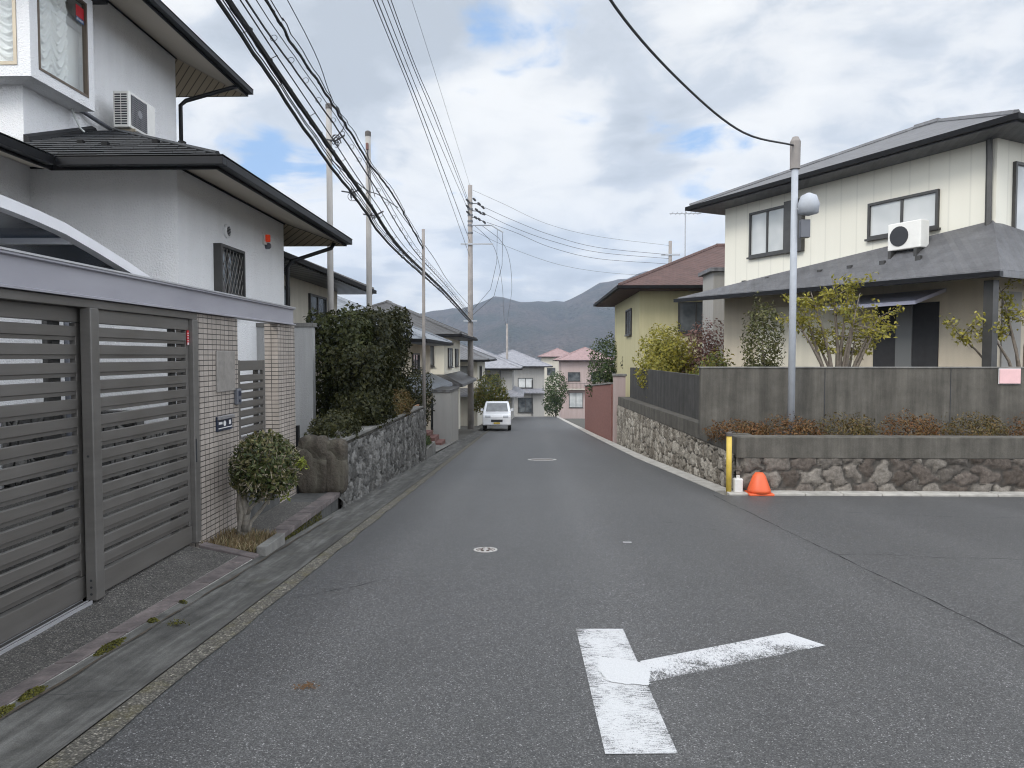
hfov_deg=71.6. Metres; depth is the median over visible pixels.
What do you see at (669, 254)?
utility pole
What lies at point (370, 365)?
hedge shrub
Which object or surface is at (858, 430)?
azalea
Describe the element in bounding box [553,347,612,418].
tiled house
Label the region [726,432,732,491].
marker post
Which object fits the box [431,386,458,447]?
garden wall
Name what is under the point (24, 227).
carport
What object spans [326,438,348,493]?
boulder
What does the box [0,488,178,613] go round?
forecourt
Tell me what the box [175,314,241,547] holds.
gate pillar
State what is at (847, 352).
garden tree
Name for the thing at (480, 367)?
window
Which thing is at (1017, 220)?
window
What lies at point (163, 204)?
white house
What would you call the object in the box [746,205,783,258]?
window
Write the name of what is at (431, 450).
planting kerb
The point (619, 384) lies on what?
gate post
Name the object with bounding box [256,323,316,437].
garden wall
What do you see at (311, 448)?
boulder
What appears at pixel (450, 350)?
window
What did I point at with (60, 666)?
border stones
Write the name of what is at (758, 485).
traffic cone
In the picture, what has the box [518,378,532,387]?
window
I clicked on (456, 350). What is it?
window
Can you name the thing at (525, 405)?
window
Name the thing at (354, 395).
shrub
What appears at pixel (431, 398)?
window
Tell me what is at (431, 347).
window
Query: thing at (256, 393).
gate
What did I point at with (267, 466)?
clipped shrub
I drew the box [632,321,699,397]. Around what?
garden tree
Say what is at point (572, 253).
power line
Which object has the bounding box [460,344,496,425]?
tiled house
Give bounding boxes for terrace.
[750,432,1023,435]
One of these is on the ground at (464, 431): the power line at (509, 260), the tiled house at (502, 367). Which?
the tiled house at (502, 367)
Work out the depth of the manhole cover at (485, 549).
7.17 m
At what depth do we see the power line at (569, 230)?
43.76 m
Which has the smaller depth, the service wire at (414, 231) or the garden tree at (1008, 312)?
the garden tree at (1008, 312)
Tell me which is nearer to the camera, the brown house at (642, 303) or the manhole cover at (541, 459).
the manhole cover at (541, 459)
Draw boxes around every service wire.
[330,106,344,141]
[331,159,397,207]
[370,167,469,305]
[609,0,793,145]
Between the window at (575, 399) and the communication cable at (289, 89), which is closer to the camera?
the communication cable at (289, 89)
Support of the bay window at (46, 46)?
in the white house at (163, 204)
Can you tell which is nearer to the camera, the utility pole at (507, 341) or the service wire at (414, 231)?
the service wire at (414, 231)
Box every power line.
[373,0,469,255]
[377,0,469,240]
[382,0,468,210]
[387,0,468,204]
[391,0,467,198]
[412,2,467,177]
[473,190,668,245]
[473,230,639,274]
[475,226,506,326]
[484,227,511,312]
[486,214,668,258]
[487,208,657,253]
[487,222,663,263]
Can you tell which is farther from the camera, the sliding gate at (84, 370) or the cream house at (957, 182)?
the cream house at (957, 182)
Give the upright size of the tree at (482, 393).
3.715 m
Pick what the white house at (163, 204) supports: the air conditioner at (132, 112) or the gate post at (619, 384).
the air conditioner at (132, 112)
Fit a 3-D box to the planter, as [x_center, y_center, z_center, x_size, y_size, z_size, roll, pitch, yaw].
[-2.669,1.681,7.113,0.645,0.275,0.655,0,2,1]
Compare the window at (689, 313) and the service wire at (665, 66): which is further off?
the window at (689, 313)
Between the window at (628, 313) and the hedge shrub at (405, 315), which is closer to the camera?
the hedge shrub at (405, 315)
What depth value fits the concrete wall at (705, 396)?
12.88 m
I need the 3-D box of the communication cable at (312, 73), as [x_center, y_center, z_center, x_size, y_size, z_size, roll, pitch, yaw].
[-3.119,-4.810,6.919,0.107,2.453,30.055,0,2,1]
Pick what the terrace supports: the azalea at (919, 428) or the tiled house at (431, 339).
the azalea at (919, 428)
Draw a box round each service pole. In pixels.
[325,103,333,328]
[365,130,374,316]
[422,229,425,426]
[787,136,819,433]
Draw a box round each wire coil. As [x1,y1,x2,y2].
[327,134,344,147]
[341,188,361,200]
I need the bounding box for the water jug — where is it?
[733,475,742,491]
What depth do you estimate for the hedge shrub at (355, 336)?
13.55 m
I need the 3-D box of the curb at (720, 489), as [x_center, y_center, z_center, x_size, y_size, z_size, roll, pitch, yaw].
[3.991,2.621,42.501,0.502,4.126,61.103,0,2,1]
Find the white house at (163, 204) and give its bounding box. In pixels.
[0,0,352,488]
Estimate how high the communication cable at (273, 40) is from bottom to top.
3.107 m
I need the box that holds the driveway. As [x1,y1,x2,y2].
[436,440,457,451]
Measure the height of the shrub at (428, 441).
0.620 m
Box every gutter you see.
[0,425,494,767]
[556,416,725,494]
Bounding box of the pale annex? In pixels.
[698,267,724,366]
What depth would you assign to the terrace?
12.44 m
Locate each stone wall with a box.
[328,406,426,509]
[616,397,1023,491]
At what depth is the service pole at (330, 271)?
17.40 m
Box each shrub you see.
[227,428,309,536]
[303,306,375,422]
[303,408,363,439]
[326,343,397,430]
[330,301,405,415]
[338,381,395,428]
[355,305,413,406]
[390,387,416,416]
[426,434,431,446]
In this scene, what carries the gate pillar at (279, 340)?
on the entrance landing
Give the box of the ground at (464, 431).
[37,416,584,767]
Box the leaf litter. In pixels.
[292,681,319,689]
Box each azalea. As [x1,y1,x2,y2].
[702,418,771,443]
[755,411,827,434]
[805,411,882,434]
[877,408,945,435]
[936,411,1010,435]
[1002,412,1023,435]
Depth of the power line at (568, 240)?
43.72 m
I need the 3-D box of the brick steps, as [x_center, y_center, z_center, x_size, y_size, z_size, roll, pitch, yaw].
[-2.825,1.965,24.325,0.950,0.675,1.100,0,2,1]
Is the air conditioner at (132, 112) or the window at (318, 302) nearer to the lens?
the air conditioner at (132, 112)
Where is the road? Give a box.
[71,417,1023,767]
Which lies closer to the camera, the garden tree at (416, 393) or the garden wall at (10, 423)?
the garden wall at (10, 423)
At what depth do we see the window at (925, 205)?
16.44 m
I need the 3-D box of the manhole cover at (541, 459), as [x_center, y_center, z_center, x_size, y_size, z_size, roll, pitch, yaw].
[0.783,1.974,18.439,0.750,0.028,0.750,0,-1,1]
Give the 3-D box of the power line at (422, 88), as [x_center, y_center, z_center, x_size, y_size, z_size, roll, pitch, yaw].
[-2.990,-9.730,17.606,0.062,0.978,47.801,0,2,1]
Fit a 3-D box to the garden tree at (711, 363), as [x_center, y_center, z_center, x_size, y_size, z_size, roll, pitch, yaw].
[5.042,-0.297,18.026,1.114,1.400,2.259,1,3,27]
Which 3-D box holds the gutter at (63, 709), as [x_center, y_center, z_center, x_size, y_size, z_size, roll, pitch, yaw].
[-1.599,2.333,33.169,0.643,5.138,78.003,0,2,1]
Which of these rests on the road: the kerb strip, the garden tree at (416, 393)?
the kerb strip
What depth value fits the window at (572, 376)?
103.83 m
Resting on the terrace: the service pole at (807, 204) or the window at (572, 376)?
the service pole at (807, 204)
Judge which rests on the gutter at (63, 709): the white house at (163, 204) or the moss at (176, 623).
the moss at (176, 623)
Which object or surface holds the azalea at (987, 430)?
on the terrace
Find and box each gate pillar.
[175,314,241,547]
[264,324,299,502]
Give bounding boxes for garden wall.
[2,410,177,488]
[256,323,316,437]
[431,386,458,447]
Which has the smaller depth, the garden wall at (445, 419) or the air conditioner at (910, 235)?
the air conditioner at (910, 235)
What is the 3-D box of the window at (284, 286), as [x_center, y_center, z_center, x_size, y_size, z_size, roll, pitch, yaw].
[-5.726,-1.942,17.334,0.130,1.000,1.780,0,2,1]
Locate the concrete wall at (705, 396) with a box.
[630,367,1023,434]
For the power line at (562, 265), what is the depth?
43.99 m
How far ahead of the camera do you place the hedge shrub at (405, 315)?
17.70 m
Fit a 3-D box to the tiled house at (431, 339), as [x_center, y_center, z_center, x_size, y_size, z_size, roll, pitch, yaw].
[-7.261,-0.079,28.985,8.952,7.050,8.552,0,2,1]
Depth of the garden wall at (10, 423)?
9.55 m
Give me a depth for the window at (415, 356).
27.92 m
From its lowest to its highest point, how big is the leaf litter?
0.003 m
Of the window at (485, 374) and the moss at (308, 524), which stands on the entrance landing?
the moss at (308, 524)
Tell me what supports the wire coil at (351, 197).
attached to the service wire at (366, 189)
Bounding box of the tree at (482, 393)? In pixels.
[474,370,509,425]
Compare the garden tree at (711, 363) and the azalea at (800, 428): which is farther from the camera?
the garden tree at (711, 363)
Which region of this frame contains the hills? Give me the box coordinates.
[420,271,646,360]
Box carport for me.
[0,195,149,276]
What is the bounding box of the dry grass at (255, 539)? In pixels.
[201,525,278,552]
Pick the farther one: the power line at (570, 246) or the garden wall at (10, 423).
the power line at (570, 246)
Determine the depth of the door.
16.28 m
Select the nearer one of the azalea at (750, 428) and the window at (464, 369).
the azalea at (750, 428)
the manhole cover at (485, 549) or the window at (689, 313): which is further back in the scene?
the window at (689, 313)
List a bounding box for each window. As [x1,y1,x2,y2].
[0,0,107,111]
[213,243,245,296]
[284,286,285,304]
[308,293,326,326]
[412,353,419,374]
[430,346,434,366]
[431,398,432,429]
[448,348,453,367]
[455,349,458,366]
[460,366,467,373]
[479,365,481,380]
[485,374,498,386]
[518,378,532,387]
[518,398,532,412]
[547,368,554,374]
[568,372,579,380]
[569,393,582,407]
[624,308,631,336]
[677,302,702,333]
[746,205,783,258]
[864,189,940,241]
[1011,161,1023,229]
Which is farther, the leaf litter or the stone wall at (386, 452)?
the stone wall at (386, 452)
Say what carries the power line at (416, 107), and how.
attached to the utility pole at (470, 243)
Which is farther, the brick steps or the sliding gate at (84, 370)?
the brick steps
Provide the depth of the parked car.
36.97 m
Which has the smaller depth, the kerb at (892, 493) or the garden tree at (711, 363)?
the kerb at (892, 493)
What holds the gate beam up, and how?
on the gate pillar at (220, 397)
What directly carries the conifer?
on the terrace
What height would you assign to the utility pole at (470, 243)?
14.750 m
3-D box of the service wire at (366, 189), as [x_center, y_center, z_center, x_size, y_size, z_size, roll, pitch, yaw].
[-3.812,-5.031,18.023,1.775,1.000,0.500,-1,3,-33]
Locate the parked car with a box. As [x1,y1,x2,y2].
[481,401,512,429]
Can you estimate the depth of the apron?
4.95 m
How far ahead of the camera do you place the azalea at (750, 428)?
12.38 m
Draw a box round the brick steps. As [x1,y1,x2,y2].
[426,430,444,449]
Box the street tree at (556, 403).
[541,369,569,416]
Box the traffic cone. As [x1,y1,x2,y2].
[744,472,774,495]
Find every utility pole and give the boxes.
[461,185,502,428]
[506,324,507,358]
[661,241,679,262]
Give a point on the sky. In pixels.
(560, 116)
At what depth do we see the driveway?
23.31 m
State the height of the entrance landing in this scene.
0.610 m
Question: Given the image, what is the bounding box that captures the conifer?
[740,291,785,366]
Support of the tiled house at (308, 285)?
on the ground at (464, 431)
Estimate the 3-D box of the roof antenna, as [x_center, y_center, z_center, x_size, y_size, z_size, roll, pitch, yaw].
[7.688,-6.609,31.481,1.400,2.300,0.600,0,2,1]
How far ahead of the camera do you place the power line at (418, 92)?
21.58 m
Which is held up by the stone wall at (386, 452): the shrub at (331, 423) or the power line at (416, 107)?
the shrub at (331, 423)
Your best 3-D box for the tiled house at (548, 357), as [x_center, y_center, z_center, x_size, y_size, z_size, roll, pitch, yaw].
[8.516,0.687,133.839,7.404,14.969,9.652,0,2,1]
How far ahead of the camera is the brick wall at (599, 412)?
31.20 m
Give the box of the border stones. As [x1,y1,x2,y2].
[0,542,258,706]
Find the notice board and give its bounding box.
[998,369,1020,383]
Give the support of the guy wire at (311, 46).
attached to the service pole at (330, 271)
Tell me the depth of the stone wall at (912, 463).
11.64 m
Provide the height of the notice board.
0.280 m
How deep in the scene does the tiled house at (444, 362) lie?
35.50 m
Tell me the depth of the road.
4.62 m
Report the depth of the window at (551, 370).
129.85 m
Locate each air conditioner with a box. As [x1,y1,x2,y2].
[113,91,154,136]
[888,219,928,258]
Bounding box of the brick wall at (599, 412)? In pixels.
[584,382,612,441]
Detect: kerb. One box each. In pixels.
[426,441,435,457]
[725,490,1023,496]
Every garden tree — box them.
[403,359,435,425]
[586,331,616,396]
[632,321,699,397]
[675,314,723,372]
[685,345,735,374]
[775,272,904,366]
[939,277,1023,366]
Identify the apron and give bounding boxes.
[0,545,236,693]
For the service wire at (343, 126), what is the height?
0.961 m
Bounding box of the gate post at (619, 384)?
[612,374,626,442]
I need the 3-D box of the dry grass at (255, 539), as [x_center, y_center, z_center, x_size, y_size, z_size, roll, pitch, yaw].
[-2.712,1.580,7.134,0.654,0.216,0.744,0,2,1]
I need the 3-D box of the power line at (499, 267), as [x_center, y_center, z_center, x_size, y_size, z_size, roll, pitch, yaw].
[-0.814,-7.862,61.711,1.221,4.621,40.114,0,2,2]
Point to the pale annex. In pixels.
(713, 278)
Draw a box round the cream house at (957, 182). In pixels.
[673,109,1023,366]
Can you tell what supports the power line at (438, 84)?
attached to the utility pole at (470, 243)
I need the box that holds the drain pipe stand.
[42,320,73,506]
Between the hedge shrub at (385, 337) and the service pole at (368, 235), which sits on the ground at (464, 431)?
the service pole at (368, 235)
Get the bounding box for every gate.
[0,288,201,654]
[238,360,265,442]
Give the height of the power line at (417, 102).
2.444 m
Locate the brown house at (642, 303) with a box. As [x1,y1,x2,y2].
[593,243,724,396]
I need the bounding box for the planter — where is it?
[220,533,284,555]
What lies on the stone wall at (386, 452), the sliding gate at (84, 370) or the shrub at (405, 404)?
the shrub at (405, 404)
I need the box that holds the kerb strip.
[39,425,496,767]
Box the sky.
[161,0,1023,313]
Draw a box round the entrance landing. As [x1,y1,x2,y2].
[234,492,339,538]
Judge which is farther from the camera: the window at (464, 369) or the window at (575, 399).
the window at (575, 399)
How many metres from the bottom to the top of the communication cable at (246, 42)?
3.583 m
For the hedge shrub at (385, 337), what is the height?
2.836 m
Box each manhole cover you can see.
[474,547,496,551]
[528,458,556,460]
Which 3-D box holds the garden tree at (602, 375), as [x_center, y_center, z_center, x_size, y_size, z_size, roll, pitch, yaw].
[4.932,-0.099,35.980,2.336,5.178,3.117,2,3,36]
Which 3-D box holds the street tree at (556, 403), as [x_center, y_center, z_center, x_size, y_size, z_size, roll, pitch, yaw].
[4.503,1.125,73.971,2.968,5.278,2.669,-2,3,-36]
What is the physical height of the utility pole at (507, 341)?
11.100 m
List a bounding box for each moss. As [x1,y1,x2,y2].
[0,600,187,717]
[166,619,189,625]
[285,511,321,539]
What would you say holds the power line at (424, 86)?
attached to the utility pole at (470, 243)
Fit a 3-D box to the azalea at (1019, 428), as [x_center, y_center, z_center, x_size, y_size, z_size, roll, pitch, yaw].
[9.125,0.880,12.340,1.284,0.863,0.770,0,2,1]
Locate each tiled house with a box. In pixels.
[284,251,376,431]
[337,295,453,429]
[372,300,477,429]
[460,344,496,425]
[473,345,523,419]
[498,350,552,416]
[538,348,568,415]
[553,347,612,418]
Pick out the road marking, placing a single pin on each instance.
(620, 668)
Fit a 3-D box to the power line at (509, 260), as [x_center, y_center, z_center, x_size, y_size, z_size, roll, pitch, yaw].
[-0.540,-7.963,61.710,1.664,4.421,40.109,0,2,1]
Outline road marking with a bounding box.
[576,629,823,753]
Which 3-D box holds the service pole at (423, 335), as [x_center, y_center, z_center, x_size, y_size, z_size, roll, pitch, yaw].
[-2.751,-1.118,22.148,0.110,7.370,0.110,0,2,1]
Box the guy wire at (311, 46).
[287,0,331,96]
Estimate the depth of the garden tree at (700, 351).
22.92 m
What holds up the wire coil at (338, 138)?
attached to the service pole at (330, 271)
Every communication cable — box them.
[216,0,470,321]
[225,0,472,320]
[245,0,470,313]
[264,0,423,248]
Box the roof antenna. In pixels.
[670,211,700,256]
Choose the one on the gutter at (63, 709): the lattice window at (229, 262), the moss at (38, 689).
the moss at (38, 689)
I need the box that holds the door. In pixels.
[873,302,939,366]
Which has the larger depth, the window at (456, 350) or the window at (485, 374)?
the window at (485, 374)
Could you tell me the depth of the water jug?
11.55 m
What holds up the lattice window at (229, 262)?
in the white house at (163, 204)
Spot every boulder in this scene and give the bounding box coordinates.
[296,434,328,492]
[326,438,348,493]
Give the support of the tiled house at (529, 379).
on the ground at (464, 431)
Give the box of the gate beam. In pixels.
[0,246,295,324]

